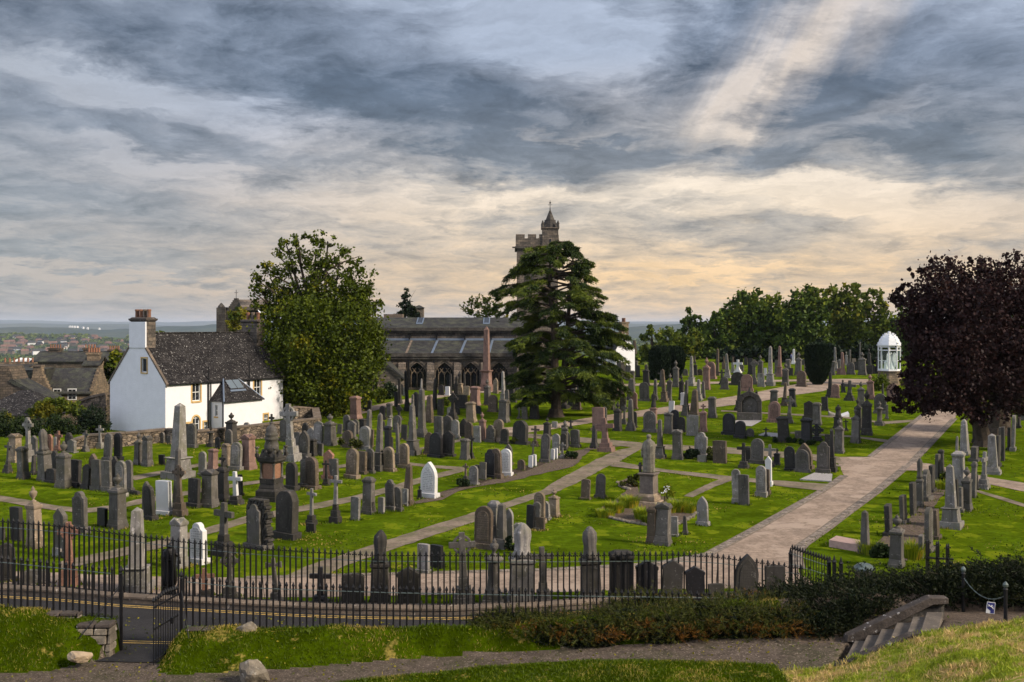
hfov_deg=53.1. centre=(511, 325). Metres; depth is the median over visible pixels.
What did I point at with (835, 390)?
headstone
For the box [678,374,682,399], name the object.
grave monument
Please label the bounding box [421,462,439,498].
headstone
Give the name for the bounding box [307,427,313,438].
headstone
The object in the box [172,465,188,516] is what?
grave cross
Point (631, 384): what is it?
grave monument
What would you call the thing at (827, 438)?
headstone
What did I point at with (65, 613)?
wall end
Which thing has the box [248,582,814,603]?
lawn verge
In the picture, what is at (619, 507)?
grass clump
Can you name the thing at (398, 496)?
headstone
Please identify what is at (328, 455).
headstone
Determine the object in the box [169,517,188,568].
grave monument
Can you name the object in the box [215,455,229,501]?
grave monument
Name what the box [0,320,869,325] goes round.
hills
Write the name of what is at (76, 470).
headstone
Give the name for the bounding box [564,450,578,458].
leafy bush
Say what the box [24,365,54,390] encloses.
crow gable house
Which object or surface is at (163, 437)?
headstone
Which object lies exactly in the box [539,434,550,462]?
headstone
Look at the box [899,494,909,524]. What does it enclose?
headstone
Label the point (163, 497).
headstone
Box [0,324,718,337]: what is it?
hills
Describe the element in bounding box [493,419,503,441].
headstone
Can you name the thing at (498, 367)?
window
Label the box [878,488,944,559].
soil
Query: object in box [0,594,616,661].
road
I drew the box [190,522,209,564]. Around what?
headstone
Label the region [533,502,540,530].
headstone
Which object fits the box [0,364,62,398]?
stepped gable block
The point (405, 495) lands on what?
headstone
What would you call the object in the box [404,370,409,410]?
obelisk
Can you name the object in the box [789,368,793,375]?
headstone
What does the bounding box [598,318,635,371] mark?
white house
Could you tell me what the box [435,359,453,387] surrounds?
window
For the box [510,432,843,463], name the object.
path
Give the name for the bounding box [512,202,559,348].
church tower
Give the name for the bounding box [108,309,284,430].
cottage
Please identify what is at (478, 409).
headstone
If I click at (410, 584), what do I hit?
headstone
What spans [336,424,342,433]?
headstone
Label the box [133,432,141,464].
grave monument
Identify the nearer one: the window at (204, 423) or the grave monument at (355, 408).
the window at (204, 423)
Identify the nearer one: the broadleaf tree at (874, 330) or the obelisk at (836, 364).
the obelisk at (836, 364)
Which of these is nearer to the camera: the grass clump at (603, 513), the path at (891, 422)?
the grass clump at (603, 513)
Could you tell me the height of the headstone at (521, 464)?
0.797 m
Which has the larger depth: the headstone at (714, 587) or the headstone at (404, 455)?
the headstone at (404, 455)
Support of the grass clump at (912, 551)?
on the soil at (917, 521)
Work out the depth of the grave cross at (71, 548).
35.33 m
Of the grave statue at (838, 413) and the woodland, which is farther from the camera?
the woodland
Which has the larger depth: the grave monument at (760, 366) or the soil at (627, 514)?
the grave monument at (760, 366)
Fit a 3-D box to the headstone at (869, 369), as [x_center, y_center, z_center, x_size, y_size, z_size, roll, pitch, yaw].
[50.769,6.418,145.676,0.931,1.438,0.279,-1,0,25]
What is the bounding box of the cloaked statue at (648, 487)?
[637,434,663,503]
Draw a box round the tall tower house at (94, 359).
[81,348,109,391]
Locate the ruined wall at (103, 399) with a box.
[78,392,109,424]
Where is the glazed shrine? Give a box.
[877,331,901,384]
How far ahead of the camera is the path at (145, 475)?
59.60 m
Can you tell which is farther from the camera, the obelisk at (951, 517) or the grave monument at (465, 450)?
the grave monument at (465, 450)
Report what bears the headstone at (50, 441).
on the ground at (564, 534)
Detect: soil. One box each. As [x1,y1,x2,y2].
[415,446,616,503]
[601,478,690,522]
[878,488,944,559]
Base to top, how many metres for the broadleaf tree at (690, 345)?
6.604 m
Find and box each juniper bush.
[463,603,549,636]
[509,605,599,645]
[542,600,646,648]
[577,593,673,641]
[594,579,695,618]
[613,599,717,645]
[643,587,753,643]
[686,591,787,644]
[701,584,800,616]
[721,590,828,643]
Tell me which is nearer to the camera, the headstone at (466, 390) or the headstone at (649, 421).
the headstone at (649, 421)
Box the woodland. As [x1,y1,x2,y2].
[0,332,899,361]
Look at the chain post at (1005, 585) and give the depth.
26.16 m
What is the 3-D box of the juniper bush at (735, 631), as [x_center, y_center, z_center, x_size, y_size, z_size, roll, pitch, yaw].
[6.329,8.122,28.747,3.746,1.416,2.862,0,0,0]
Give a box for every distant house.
[0,348,7,353]
[7,349,14,353]
[13,346,22,352]
[21,349,28,354]
[32,348,41,354]
[70,341,78,345]
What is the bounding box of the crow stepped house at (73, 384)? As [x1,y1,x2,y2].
[49,368,108,402]
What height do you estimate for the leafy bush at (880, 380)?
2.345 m
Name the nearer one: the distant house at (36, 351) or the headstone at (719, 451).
the headstone at (719, 451)
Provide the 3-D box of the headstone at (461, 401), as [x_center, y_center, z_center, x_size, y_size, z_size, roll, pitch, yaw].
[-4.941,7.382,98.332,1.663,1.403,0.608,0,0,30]
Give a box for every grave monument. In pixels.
[8,433,22,462]
[15,446,30,479]
[25,486,42,548]
[36,429,51,481]
[54,441,71,488]
[107,473,128,529]
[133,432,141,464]
[141,435,153,466]
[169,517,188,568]
[200,469,219,507]
[205,426,214,446]
[207,448,218,468]
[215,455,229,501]
[220,443,230,466]
[224,412,238,442]
[241,434,256,469]
[310,439,317,456]
[322,414,337,445]
[349,396,362,419]
[359,418,366,429]
[361,476,376,514]
[368,530,388,602]
[384,426,392,448]
[386,403,392,417]
[387,416,392,426]
[404,464,414,505]
[413,392,418,416]
[417,486,421,498]
[426,395,433,422]
[453,376,458,394]
[459,438,470,459]
[465,402,477,422]
[470,386,480,405]
[478,412,486,440]
[482,538,503,602]
[483,379,490,404]
[487,500,499,538]
[498,399,509,422]
[507,523,535,601]
[509,385,514,400]
[529,399,540,418]
[543,418,550,435]
[548,489,559,517]
[561,399,570,408]
[562,421,568,446]
[579,526,601,597]
[608,549,634,595]
[612,402,622,431]
[626,378,634,399]
[630,370,635,383]
[642,370,649,384]
[646,506,656,544]
[653,502,672,546]
[663,412,673,433]
[666,373,672,400]
[671,429,683,459]
[672,360,678,387]
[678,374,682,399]
[689,389,699,415]
[693,361,697,375]
[699,404,707,431]
[701,381,705,397]
[702,357,710,389]
[707,397,717,417]
[757,355,763,373]
[770,389,778,402]
[773,449,780,465]
[776,416,789,441]
[781,363,789,385]
[785,359,790,368]
[788,388,796,406]
[794,352,801,375]
[800,418,812,443]
[812,402,821,424]
[830,361,835,374]
[834,418,844,453]
[841,380,845,392]
[845,352,847,364]
[850,407,860,443]
[854,398,861,430]
[857,352,866,374]
[857,382,864,406]
[861,391,872,435]
[866,375,874,398]
[867,348,871,364]
[874,401,884,425]
[875,352,880,365]
[887,514,904,568]
[916,458,923,507]
[938,449,944,473]
[951,451,965,485]
[959,419,970,455]
[961,467,972,511]
[971,461,977,497]
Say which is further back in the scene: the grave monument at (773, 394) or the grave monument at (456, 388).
the grave monument at (456, 388)
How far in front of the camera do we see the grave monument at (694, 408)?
91.03 m
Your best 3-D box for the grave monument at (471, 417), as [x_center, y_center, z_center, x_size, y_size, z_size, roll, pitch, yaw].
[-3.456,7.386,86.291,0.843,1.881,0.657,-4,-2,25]
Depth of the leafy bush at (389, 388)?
107.32 m
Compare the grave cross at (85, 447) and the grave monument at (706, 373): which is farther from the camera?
the grave monument at (706, 373)
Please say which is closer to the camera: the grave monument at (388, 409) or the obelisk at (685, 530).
the obelisk at (685, 530)
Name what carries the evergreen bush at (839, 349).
on the ground at (564, 534)
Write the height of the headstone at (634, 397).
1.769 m
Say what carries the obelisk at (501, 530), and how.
on the ground at (564, 534)
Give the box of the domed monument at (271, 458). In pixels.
[254,414,287,501]
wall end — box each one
[47,610,82,617]
[76,620,116,656]
[185,626,219,631]
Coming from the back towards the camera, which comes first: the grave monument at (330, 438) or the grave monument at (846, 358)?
the grave monument at (846, 358)
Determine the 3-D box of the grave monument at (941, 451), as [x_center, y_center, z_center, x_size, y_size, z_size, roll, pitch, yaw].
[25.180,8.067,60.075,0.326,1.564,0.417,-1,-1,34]
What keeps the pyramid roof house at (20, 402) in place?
on the ground at (564, 534)
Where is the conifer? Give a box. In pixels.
[396,287,421,316]
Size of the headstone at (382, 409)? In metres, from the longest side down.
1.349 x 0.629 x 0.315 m
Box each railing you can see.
[0,518,802,604]
[0,555,112,618]
[185,574,753,627]
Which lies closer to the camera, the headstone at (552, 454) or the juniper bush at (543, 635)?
the juniper bush at (543, 635)
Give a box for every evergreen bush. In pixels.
[709,345,761,362]
[759,348,797,362]
[813,335,844,360]
[843,339,885,363]
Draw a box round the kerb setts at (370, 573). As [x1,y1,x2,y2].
[247,569,548,577]
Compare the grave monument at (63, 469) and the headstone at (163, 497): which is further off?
the grave monument at (63, 469)
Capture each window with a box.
[68,389,76,399]
[140,357,147,373]
[186,415,200,428]
[191,384,201,402]
[202,420,207,428]
[253,380,261,395]
[263,412,268,420]
[406,359,426,387]
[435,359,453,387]
[461,359,480,386]
[490,359,509,386]
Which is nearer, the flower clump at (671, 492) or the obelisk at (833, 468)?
the flower clump at (671, 492)
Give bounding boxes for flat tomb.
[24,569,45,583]
[72,482,80,487]
[130,490,140,494]
[829,536,859,551]
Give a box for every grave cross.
[2,442,12,473]
[22,417,36,461]
[53,431,62,450]
[57,521,77,586]
[81,430,89,451]
[95,425,103,448]
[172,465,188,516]
[196,568,214,595]
[212,502,235,556]
[220,553,237,597]
[228,471,244,504]
[265,558,283,599]
[279,404,301,461]
[305,488,317,524]
[309,566,329,601]
[322,460,330,485]
[329,475,341,523]
[395,405,402,419]
[448,393,458,419]
[449,532,475,603]
[462,463,468,479]
[468,435,474,458]
[530,426,539,446]
[530,442,535,454]
[530,546,553,600]
[559,442,565,457]
[595,418,614,452]
[621,405,627,424]
[658,371,661,386]
[733,359,742,372]
[737,443,749,468]
[750,359,758,384]
[764,445,775,466]
[785,396,794,423]
[812,424,823,441]
[843,380,855,400]
[978,452,990,489]
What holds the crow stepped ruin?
on the ground at (564, 534)
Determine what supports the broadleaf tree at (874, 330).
on the ground at (564, 534)
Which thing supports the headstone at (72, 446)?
on the ground at (564, 534)
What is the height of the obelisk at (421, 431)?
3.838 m
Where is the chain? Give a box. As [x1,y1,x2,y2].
[964,578,1003,599]
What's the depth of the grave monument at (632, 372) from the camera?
127.28 m
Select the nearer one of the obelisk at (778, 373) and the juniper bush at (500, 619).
the juniper bush at (500, 619)
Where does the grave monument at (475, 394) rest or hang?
on the ground at (564, 534)
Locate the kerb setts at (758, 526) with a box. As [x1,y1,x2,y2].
[553,475,846,569]
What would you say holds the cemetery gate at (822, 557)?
on the ground at (564, 534)
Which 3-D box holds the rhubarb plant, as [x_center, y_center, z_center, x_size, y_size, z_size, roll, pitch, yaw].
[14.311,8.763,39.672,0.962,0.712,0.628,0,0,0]
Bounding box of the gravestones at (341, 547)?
[0,403,1023,603]
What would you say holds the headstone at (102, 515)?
on the ground at (564, 534)
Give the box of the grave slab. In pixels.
[735,420,760,425]
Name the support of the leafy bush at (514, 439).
on the ground at (564, 534)
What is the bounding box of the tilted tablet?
[841,411,848,416]
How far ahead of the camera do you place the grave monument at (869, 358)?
163.80 m
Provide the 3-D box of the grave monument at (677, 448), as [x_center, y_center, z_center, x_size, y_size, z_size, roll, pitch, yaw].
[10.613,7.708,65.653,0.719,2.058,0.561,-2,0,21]
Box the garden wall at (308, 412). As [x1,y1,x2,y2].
[292,406,321,420]
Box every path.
[0,438,462,511]
[4,409,955,597]
[61,469,464,567]
[133,437,341,479]
[288,447,640,576]
[361,387,576,413]
[410,463,464,469]
[504,379,867,435]
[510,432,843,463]
[611,461,834,496]
[624,379,808,385]
[721,410,912,423]
[790,432,893,442]
[903,461,1023,490]
[977,490,1023,506]
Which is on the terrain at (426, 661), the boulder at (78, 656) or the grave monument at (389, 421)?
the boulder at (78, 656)
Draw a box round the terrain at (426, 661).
[0,590,1023,681]
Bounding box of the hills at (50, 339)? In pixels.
[0,337,902,353]
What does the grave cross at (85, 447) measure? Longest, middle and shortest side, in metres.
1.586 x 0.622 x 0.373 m
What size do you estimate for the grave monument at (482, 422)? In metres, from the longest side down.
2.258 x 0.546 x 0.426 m
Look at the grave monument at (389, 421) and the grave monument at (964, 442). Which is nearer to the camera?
the grave monument at (964, 442)
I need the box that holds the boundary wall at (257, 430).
[73,417,320,448]
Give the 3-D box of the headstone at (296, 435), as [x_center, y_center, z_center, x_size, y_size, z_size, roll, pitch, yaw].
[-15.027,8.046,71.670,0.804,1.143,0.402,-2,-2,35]
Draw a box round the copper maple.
[884,248,1023,447]
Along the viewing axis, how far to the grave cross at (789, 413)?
85.60 m
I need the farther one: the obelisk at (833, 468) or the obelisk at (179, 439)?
the obelisk at (833, 468)
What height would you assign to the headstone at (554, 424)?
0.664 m
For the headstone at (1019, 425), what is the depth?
82.17 m
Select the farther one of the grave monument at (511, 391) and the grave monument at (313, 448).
the grave monument at (511, 391)
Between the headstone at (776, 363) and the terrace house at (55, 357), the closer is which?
the headstone at (776, 363)
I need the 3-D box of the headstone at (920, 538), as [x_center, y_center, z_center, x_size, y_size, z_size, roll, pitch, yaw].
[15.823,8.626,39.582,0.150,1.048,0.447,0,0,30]
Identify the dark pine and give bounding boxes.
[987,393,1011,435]
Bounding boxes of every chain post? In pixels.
[961,566,965,611]
[1003,581,1007,621]
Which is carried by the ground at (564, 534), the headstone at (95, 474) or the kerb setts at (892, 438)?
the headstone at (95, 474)
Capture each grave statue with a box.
[458,371,462,394]
[649,391,657,423]
[680,379,683,404]
[833,404,842,427]
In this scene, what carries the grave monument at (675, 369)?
on the ground at (564, 534)
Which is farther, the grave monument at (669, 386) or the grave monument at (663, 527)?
the grave monument at (669, 386)
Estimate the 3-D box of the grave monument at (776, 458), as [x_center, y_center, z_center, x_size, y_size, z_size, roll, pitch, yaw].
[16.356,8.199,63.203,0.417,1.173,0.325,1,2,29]
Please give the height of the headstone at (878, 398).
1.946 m
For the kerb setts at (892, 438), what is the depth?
76.40 m
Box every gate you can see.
[152,585,178,664]
[788,544,842,585]
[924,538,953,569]
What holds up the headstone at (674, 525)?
on the ground at (564, 534)
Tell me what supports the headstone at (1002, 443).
on the ground at (564, 534)
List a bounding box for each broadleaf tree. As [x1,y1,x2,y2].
[633,340,647,364]
[637,324,664,361]
[657,325,706,359]
[677,306,704,342]
[693,308,745,358]
[715,287,791,357]
[771,283,836,358]
[821,282,870,353]
[844,287,901,354]
[886,306,934,360]
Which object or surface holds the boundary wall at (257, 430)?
on the ground at (564, 534)
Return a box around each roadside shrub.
[738,578,805,599]
[757,566,838,595]
[772,576,875,624]
[775,596,870,640]
[796,570,906,627]
[807,560,910,595]
[857,563,967,611]
[895,553,1012,607]
[924,547,1023,608]
[977,551,1023,607]
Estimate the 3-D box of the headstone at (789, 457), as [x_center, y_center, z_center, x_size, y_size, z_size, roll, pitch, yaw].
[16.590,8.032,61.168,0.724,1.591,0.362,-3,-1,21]
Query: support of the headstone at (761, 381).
on the ground at (564, 534)
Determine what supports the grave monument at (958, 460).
on the ground at (564, 534)
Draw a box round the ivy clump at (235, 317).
[225,306,248,331]
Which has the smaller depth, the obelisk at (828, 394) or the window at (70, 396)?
the window at (70, 396)
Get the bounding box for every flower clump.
[620,473,639,486]
[660,483,675,500]
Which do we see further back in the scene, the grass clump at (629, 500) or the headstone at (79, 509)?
the grass clump at (629, 500)
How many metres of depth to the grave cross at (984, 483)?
55.01 m
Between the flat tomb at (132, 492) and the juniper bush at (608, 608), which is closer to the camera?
the juniper bush at (608, 608)
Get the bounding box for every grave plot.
[759,432,777,436]
[800,472,831,481]
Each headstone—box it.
[0,527,4,539]
[0,543,16,581]
[9,506,22,540]
[31,435,37,456]
[44,468,55,482]
[47,434,52,450]
[51,451,57,468]
[52,547,61,556]
[53,437,56,445]
[53,507,67,557]
[65,432,72,450]
[67,439,78,452]
[71,459,81,483]
[72,491,90,534]
[80,464,90,489]
[89,453,96,466]
[89,459,101,490]
[97,507,107,526]
[100,460,113,491]
[101,433,112,460]
[112,433,123,460]
[112,456,117,485]
[115,460,128,496]
[125,460,134,491]
[142,481,149,512]
[142,485,158,520]
[155,480,171,514]
[158,454,164,464]
[160,432,165,442]
[166,435,171,443]
[186,478,201,508]
[187,423,197,447]
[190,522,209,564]
[197,451,206,476]
[215,437,221,448]
[225,429,232,443]
[228,442,243,470]
[237,474,244,495]
[243,497,274,550]
[271,489,301,540]
[279,419,286,441]
[284,462,299,490]
[294,432,300,444]
[298,430,311,456]
[298,456,308,487]
[301,457,321,489]
[302,423,308,431]
[306,523,315,532]
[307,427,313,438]
[313,421,323,443]
[317,443,323,455]
[321,450,333,479]
[329,458,338,479]
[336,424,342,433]
[340,430,353,447]
[341,573,364,602]
[343,415,349,429]
[343,448,360,478]
[344,420,350,430]
[347,420,357,439]
[350,496,360,520]
[353,420,358,433]
[357,426,371,449]
[358,451,368,474]
[366,400,372,417]
[366,448,375,473]
[371,429,373,447]
[378,497,384,513]
[379,406,386,419]
[383,447,396,471]
[385,479,395,510]
[392,415,401,432]
[394,392,397,407]
[394,487,403,511]
[397,443,409,467]
[397,567,421,603]
[400,425,407,439]
[402,488,408,505]
[415,543,430,573]
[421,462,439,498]
[423,432,431,454]
[427,432,444,457]
[430,544,442,568]
[434,416,442,436]
[437,399,443,415]
[438,385,444,394]
[443,416,452,433]
[443,431,455,456]
[444,386,450,395]
[451,420,460,438]
[455,395,467,407]
[455,407,459,414]
[460,418,466,436]
[463,386,469,394]
[465,422,473,440]
[469,466,479,485]
[471,506,492,549]
[473,426,480,442]
[476,405,480,413]
[478,462,486,479]
[484,425,495,442]
[485,449,495,478]
[487,395,498,411]
[492,378,498,393]
[492,448,503,478]
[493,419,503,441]
[499,428,509,444]
[501,449,513,475]
[505,390,509,403]
[505,444,513,464]
[506,508,513,542]
[510,420,530,444]
[517,459,524,469]
[521,407,527,419]
[526,504,534,530]
[528,455,532,466]
[532,454,536,466]
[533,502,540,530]
[534,492,546,522]
[535,517,544,530]
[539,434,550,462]
[545,501,551,520]
[550,449,554,459]
[552,421,557,427]
[552,434,560,452]
[554,448,557,458]
[560,433,567,450]
[569,429,580,447]
[571,400,581,409]
[580,479,590,499]
[591,407,604,430]
[594,473,606,498]
[620,397,626,410]
[625,365,630,380]
[630,392,637,408]
[634,411,637,427]
[635,365,640,376]
[635,560,658,594]
[638,382,650,400]
[642,411,657,432]
[662,560,683,595]
[668,401,674,411]
[671,410,678,429]
[671,516,678,536]
[677,417,685,431]
[682,369,688,375]
[685,566,707,603]
[686,415,698,435]
[693,432,707,457]
[696,496,709,525]
[697,455,706,461]
[707,362,716,378]
[708,583,723,602]
[712,440,726,463]
[720,377,728,389]
[721,413,734,434]
[729,372,742,384]
[731,469,739,503]
[733,421,746,438]
[734,554,758,594]
[738,474,749,505]
[741,374,753,391]
[745,446,750,462]
[746,428,753,436]
[747,358,752,374]
[749,438,764,463]
[755,465,767,497]
[757,373,765,386]
[764,565,784,588]
[765,456,772,486]
[766,401,780,422]
[766,469,770,494]
[774,360,777,373]
[784,446,794,470]
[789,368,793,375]
[793,449,810,472]
[795,371,807,386]
[795,431,800,438]
[796,443,814,469]
[802,401,812,418]
[815,442,830,473]
[821,397,828,410]
[825,434,829,446]
[830,384,839,397]
[846,362,855,374]
[866,365,871,373]
[873,394,886,413]
[882,503,892,535]
[887,383,897,400]
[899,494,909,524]
[909,482,916,515]
[918,534,923,558]
[922,469,933,501]
[924,507,935,552]
[929,464,936,492]
[933,508,941,539]
[935,454,940,480]
[955,479,958,506]
[959,487,964,512]
[968,446,981,461]
[996,435,1001,466]
[1001,426,1004,460]
[1006,427,1010,449]
[1009,415,1015,451]
[1016,414,1021,427]
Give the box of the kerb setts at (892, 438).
[869,415,921,456]
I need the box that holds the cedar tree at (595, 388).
[487,239,635,417]
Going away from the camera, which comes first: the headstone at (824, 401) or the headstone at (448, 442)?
the headstone at (448, 442)
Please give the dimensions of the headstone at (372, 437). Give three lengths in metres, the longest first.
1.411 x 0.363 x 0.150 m
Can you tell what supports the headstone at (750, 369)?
on the ground at (564, 534)
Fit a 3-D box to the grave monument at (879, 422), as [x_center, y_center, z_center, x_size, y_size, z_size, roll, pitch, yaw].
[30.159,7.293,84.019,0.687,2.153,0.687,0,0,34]
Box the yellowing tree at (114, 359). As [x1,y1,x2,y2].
[101,330,163,388]
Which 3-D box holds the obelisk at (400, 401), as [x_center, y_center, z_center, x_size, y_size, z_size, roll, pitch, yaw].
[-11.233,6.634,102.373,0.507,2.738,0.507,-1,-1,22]
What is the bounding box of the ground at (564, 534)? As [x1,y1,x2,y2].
[0,338,1023,596]
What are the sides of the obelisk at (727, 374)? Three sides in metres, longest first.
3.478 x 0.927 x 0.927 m
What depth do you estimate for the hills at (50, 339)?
3980.00 m
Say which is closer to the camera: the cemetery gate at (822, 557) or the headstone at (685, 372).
the cemetery gate at (822, 557)
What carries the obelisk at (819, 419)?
on the ground at (564, 534)
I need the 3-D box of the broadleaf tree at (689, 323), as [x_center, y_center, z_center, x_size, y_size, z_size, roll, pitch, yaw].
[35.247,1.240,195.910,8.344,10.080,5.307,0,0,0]
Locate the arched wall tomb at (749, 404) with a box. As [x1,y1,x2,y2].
[737,387,761,420]
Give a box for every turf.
[0,597,839,681]
[779,619,1023,681]
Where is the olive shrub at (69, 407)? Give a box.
[33,396,86,421]
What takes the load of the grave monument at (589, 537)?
on the ground at (564, 534)
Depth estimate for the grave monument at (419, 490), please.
52.14 m
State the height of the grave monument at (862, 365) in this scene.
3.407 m
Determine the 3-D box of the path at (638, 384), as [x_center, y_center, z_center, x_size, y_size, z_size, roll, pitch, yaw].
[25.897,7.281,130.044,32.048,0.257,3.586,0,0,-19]
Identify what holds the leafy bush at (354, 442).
on the ground at (564, 534)
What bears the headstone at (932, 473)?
on the ground at (564, 534)
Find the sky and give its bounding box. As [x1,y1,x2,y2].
[0,0,1023,321]
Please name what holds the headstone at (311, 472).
on the ground at (564, 534)
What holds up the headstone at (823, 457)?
on the ground at (564, 534)
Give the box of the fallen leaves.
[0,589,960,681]
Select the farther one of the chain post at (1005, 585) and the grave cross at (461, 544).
the grave cross at (461, 544)
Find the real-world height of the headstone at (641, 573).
1.532 m
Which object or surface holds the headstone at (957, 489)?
on the ground at (564, 534)
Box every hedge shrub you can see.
[0,408,25,437]
[13,414,53,435]
[42,411,87,434]
[74,402,111,432]
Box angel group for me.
[883,352,895,368]
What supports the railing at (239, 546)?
on the kerb wall at (138, 598)
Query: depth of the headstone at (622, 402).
95.36 m
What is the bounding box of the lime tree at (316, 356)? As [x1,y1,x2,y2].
[246,229,391,417]
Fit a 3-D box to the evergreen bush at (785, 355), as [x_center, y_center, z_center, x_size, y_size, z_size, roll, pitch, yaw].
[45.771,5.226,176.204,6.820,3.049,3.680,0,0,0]
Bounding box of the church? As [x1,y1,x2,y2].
[354,314,549,392]
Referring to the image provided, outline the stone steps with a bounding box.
[822,595,947,667]
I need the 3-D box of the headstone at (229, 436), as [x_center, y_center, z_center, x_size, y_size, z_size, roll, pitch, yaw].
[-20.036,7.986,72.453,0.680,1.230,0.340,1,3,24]
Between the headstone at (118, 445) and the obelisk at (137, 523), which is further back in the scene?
the headstone at (118, 445)
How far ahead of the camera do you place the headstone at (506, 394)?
102.19 m
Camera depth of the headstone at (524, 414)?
88.37 m
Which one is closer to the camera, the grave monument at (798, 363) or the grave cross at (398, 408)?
the grave cross at (398, 408)
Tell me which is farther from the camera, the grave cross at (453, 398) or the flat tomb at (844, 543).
the grave cross at (453, 398)
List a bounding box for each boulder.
[67,651,92,662]
[236,621,257,631]
[239,659,269,681]
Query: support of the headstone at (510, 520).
on the ground at (564, 534)
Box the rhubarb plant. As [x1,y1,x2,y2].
[869,542,889,557]
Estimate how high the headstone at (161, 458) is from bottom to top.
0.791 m
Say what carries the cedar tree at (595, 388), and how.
on the ground at (564, 534)
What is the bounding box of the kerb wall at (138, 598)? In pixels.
[0,583,759,614]
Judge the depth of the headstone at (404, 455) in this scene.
62.10 m
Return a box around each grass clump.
[594,507,616,517]
[602,499,627,513]
[614,493,642,508]
[627,505,649,519]
[640,515,646,523]
[655,500,676,513]
[666,497,691,512]
[682,501,696,513]
[855,538,884,555]
[904,535,930,559]
[935,478,945,489]
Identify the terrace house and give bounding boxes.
[0,358,45,366]
[30,344,124,368]
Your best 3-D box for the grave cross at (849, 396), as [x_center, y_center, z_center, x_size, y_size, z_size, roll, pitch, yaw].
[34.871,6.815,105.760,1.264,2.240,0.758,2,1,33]
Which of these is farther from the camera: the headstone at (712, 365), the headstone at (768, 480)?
the headstone at (712, 365)
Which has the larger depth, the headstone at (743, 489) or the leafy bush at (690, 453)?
the leafy bush at (690, 453)
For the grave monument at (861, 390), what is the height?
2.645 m
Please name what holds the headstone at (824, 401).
on the ground at (564, 534)
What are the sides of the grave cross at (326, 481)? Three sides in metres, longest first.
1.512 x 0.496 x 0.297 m
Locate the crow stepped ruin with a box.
[216,298,270,331]
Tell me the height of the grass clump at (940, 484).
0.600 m
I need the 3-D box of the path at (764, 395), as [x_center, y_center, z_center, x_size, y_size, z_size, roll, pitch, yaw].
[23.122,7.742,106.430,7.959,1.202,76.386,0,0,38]
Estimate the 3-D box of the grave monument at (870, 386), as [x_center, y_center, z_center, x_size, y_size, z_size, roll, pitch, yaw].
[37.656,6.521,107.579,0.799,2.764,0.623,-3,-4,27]
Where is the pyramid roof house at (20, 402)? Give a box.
[0,390,76,423]
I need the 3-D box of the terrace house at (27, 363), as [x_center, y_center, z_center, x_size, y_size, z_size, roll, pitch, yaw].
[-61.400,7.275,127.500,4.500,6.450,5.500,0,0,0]
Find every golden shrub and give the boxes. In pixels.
[4,411,15,423]
[24,400,63,421]
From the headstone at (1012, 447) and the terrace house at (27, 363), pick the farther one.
the terrace house at (27, 363)
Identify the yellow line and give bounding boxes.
[0,597,559,619]
[9,596,579,617]
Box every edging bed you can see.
[246,568,553,578]
[868,414,921,456]
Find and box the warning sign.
[986,599,995,613]
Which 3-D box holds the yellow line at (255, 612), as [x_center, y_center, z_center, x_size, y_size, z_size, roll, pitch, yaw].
[-2.000,8.993,33.245,52.000,0.001,3.583,0,0,0]
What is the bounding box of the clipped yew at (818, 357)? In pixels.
[804,341,832,384]
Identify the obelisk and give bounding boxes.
[30,455,36,474]
[117,507,155,592]
[160,403,195,479]
[172,447,180,509]
[366,409,371,428]
[374,412,383,471]
[395,423,399,465]
[398,378,402,403]
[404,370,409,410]
[405,404,421,455]
[408,394,415,424]
[416,387,427,437]
[432,378,436,409]
[449,374,452,393]
[463,373,465,385]
[480,326,492,390]
[495,503,506,549]
[500,371,504,398]
[589,424,598,448]
[625,398,635,430]
[653,379,658,399]
[655,419,666,458]
[660,369,668,401]
[680,380,689,415]
[682,515,688,534]
[688,356,696,385]
[697,379,703,400]
[716,349,719,375]
[723,353,730,377]
[734,381,740,410]
[765,346,775,385]
[775,346,782,376]
[780,382,787,405]
[791,349,794,363]
[818,404,821,425]
[825,372,831,397]
[830,429,837,472]
[834,347,837,370]
[840,352,845,374]
[857,510,869,553]
[885,404,888,418]
[939,464,964,529]
[955,436,957,450]
[986,434,1001,474]
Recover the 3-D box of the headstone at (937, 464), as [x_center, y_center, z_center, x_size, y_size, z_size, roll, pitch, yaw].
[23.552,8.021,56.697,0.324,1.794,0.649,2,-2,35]
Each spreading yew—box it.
[647,344,671,379]
[667,344,686,377]
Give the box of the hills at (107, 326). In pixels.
[0,323,826,329]
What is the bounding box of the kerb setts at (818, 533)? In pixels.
[793,418,955,568]
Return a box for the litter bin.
[854,562,874,577]
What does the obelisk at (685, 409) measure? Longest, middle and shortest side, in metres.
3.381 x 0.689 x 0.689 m
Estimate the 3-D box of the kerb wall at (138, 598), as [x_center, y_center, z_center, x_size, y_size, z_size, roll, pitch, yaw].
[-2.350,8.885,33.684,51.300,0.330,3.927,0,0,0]
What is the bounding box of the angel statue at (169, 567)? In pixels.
[163,542,180,594]
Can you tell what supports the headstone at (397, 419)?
on the ground at (564, 534)
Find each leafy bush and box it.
[338,437,362,448]
[371,387,387,402]
[381,381,397,398]
[441,397,450,405]
[456,478,469,486]
[504,535,514,550]
[509,437,518,442]
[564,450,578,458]
[683,446,700,458]
[706,446,712,459]
[771,436,796,442]
[798,439,815,444]
[871,372,889,390]
[939,469,945,481]
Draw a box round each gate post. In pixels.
[79,566,123,650]
[179,570,188,637]

